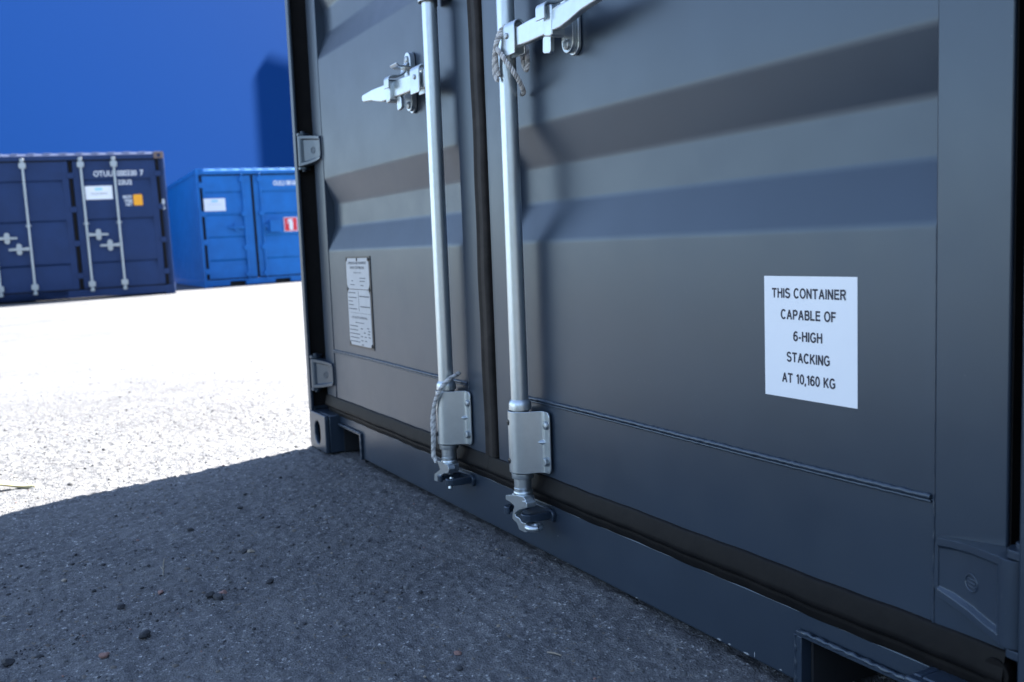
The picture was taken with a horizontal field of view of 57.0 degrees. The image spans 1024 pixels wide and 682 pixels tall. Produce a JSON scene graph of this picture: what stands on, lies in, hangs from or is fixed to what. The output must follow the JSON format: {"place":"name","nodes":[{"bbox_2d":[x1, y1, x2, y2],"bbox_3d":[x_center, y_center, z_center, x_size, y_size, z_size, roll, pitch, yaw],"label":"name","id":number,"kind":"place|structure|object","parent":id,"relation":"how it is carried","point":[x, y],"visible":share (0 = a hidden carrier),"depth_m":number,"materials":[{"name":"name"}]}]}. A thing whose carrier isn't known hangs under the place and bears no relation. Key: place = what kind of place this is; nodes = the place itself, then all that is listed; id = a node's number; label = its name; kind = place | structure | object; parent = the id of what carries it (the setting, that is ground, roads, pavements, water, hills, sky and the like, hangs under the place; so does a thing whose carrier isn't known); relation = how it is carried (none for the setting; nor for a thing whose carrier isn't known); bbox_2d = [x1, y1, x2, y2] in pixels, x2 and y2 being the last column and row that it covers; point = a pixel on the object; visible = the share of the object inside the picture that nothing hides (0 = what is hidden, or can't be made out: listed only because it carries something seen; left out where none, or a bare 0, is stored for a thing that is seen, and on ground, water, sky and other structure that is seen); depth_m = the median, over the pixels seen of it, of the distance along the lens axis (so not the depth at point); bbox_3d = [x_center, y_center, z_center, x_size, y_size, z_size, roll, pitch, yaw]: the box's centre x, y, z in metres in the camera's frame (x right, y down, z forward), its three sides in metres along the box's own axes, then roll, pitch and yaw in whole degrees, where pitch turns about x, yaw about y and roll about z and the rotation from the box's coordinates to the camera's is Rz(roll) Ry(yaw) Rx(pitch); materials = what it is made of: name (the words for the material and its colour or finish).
{"place":"outdoors","nodes":[
{"label":"outdoors","id":0,"kind":"place"},
{"bbox_2d":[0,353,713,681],"bbox_3d":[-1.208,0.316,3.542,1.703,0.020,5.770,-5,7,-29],"label":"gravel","id":1,"kind":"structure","parent":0,"point":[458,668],"depth_m":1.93,"materials":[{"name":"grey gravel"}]},
{"bbox_2d":[0,281,897,681],"bbox_3d":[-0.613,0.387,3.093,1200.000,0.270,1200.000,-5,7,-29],"label":"ground","id":2,"kind":"structure","parent":0,"point":[100,341],"depth_m":2.07,"materials":[{"name":"grey asphalt"}]},
{"bbox_2d":[1,658,14,666],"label":"stone","id":3,"kind":"object","parent":2,"relation":"on","point":[5,662],"visible":1,"depth_m":1.49,"materials":[{"name":"grey stone"}]},
{"bbox_2d":[0,481,34,488],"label":"leaf","id":4,"kind":"object","parent":2,"relation":"on","point":[12,484],"visible":1,"depth_m":2.65,"materials":[{"name":"plant"}]},
{"bbox_2d":[0,151,175,302],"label":"shipping container","id":5,"kind":"object","parent":2,"relation":"on","point":[83,225],"visible":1,"depth_m":16.88,"materials":[{"name":"blue metal"}]},
{"bbox_2d":[0,158,83,296],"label":"door","id":6,"kind":"structure","parent":5,"relation":"in","point":[38,245],"depth_m":16.64,"materials":[{"name":"blue paint"}]},
{"bbox_2d":[71,157,169,290],"bbox_3d":[-7.047,-2.130,17.078,1.495,2.380,0.125,-5,6,-19],"label":"door","id":7,"kind":"structure","parent":5,"relation":"in","point":[120,228],"depth_m":17.08,"materials":[{"name":"blue paint"}]},
{"bbox_2d":[98,652,109,658],"bbox_3d":[-0.648,0.499,1.497,0.016,0.009,0.014,-2,6,-1],"label":"stone","id":8,"kind":"object","parent":2,"relation":"on","point":[103,655],"visible":1,"depth_m":1.49,"materials":[{"name":"beige stone"}]},
{"bbox_2d":[117,603,124,609],"bbox_3d":[-0.708,0.480,1.707,0.015,0.010,0.018,-5,7,-29],"label":"stone","id":9,"kind":"object","parent":2,"relation":"on","point":[120,606],"visible":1,"depth_m":1.70,"materials":[{"name":"grey stone"}]},
{"bbox_2d":[139,630,150,638],"bbox_3d":[-0.614,0.490,1.574,0.019,0.012,0.020,-4,6,-15],"label":"stone","id":10,"kind":"object","parent":2,"relation":"on","point":[144,634],"visible":1,"depth_m":1.57,"materials":[{"name":"grey stone"}]},
{"bbox_2d":[0,0,294,186],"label":"warehouse","id":11,"kind":"structure","parent":2,"relation":"on","point":[186,87],"depth_m":28.77,"materials":[{"name":"blue"}]},
{"bbox_2d":[205,591,214,596],"bbox_3d":[-0.556,0.467,1.737,0.014,0.010,0.016,2,7,33],"label":"stone","id":12,"kind":"object","parent":2,"relation":"on","point":[210,594],"visible":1,"depth_m":1.73,"materials":[{"name":"grey stone"}]},
{"bbox_2d":[213,593,222,599],"bbox_3d":[-0.538,0.470,1.730,0.016,0.014,0.024,-7,8,-42],"label":"stone","id":13,"kind":"object","parent":2,"relation":"on","point":[217,596],"visible":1,"depth_m":1.72,"materials":[{"name":"grey stone"}]},
{"bbox_2d":[166,168,300,287],"bbox_3d":[-7.026,-2.775,23.735,2.444,2.600,6.140,-6,7,-26],"label":"shipping container","id":14,"kind":"object","parent":2,"relation":"on","point":[231,226],"visible":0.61,"depth_m":21.15,"materials":[{"name":"blue metal"}]},
{"bbox_2d":[198,173,259,279],"bbox_3d":[-6.254,-2.520,20.860,1.170,2.350,0.115,-6,7,-26],"label":"door","id":15,"kind":"structure","parent":14,"relation":"in","point":[230,242],"depth_m":20.87,"materials":[{"name":"blue paint"}]},
{"bbox_2d":[252,173,300,277],"bbox_3d":[-5.171,-2.629,21.345,1.195,2.350,0.200,-6,7,-26],"label":"door","id":16,"kind":"structure","parent":14,"relation":"in","point":[275,201],"depth_m":21.33,"materials":[{"name":"blue paint"}]},
{"bbox_2d":[266,578,273,583],"bbox_3d":[-0.463,0.460,1.805,0.012,0.010,0.018,0,6,18],"label":"stone","id":17,"kind":"object","parent":2,"relation":"on","point":[270,580],"visible":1,"depth_m":1.80,"materials":[{"name":"grey stone"}]},
{"bbox_2d":[0,397,759,681],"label":"chippings","id":18,"kind":"object","parent":2,"relation":"on","point":[684,673],"visible":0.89,"depth_m":1.80,"materials":[{"name":"grey gravel"}]},
{"bbox_2d":[454,650,461,654],"bbox_3d":[-0.084,0.482,1.457,0.011,0.007,0.012,-5,7,-29],"label":"stone","id":19,"kind":"object","parent":2,"relation":"on","point":[458,652],"visible":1,"depth_m":1.45,"materials":[{"name":"beige stone"}]},
{"bbox_2d":[285,0,1023,681],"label":"shipping container","id":20,"kind":"object","parent":2,"relation":"on","point":[711,312],"visible":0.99,"depth_m":1.39,"materials":[{"name":"metal"}]},
{"bbox_2d":[297,0,498,488],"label":"door","id":21,"kind":"structure","parent":20,"relation":"in","point":[397,147],"depth_m":2.34,"materials":[{"name":"paint"}]},
{"bbox_2d":[430,371,460,462],"bbox_3d":[-0.153,0.174,2.113,0.078,0.209,0.048,-1,6,11],"label":"rope","id":22,"kind":"object","parent":20,"relation":"attached to","point":[433,418],"visible":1,"depth_m":2.12,"materials":[{"name":"white fabric"}]},
{"bbox_2d":[492,24,529,95],"bbox_3d":[-0.001,-0.519,1.740,0.066,0.126,0.056,-3,6,-11],"label":"rope","id":23,"kind":"object","parent":20,"relation":"attached to","point":[525,62],"visible":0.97,"depth_m":1.73,"materials":[{"name":"white fabric"}]},
{"bbox_2d":[481,0,1018,681],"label":"door","id":24,"kind":"structure","parent":20,"relation":"in","point":[753,260],"depth_m":1.26,"materials":[{"name":"paint"}]}
]}

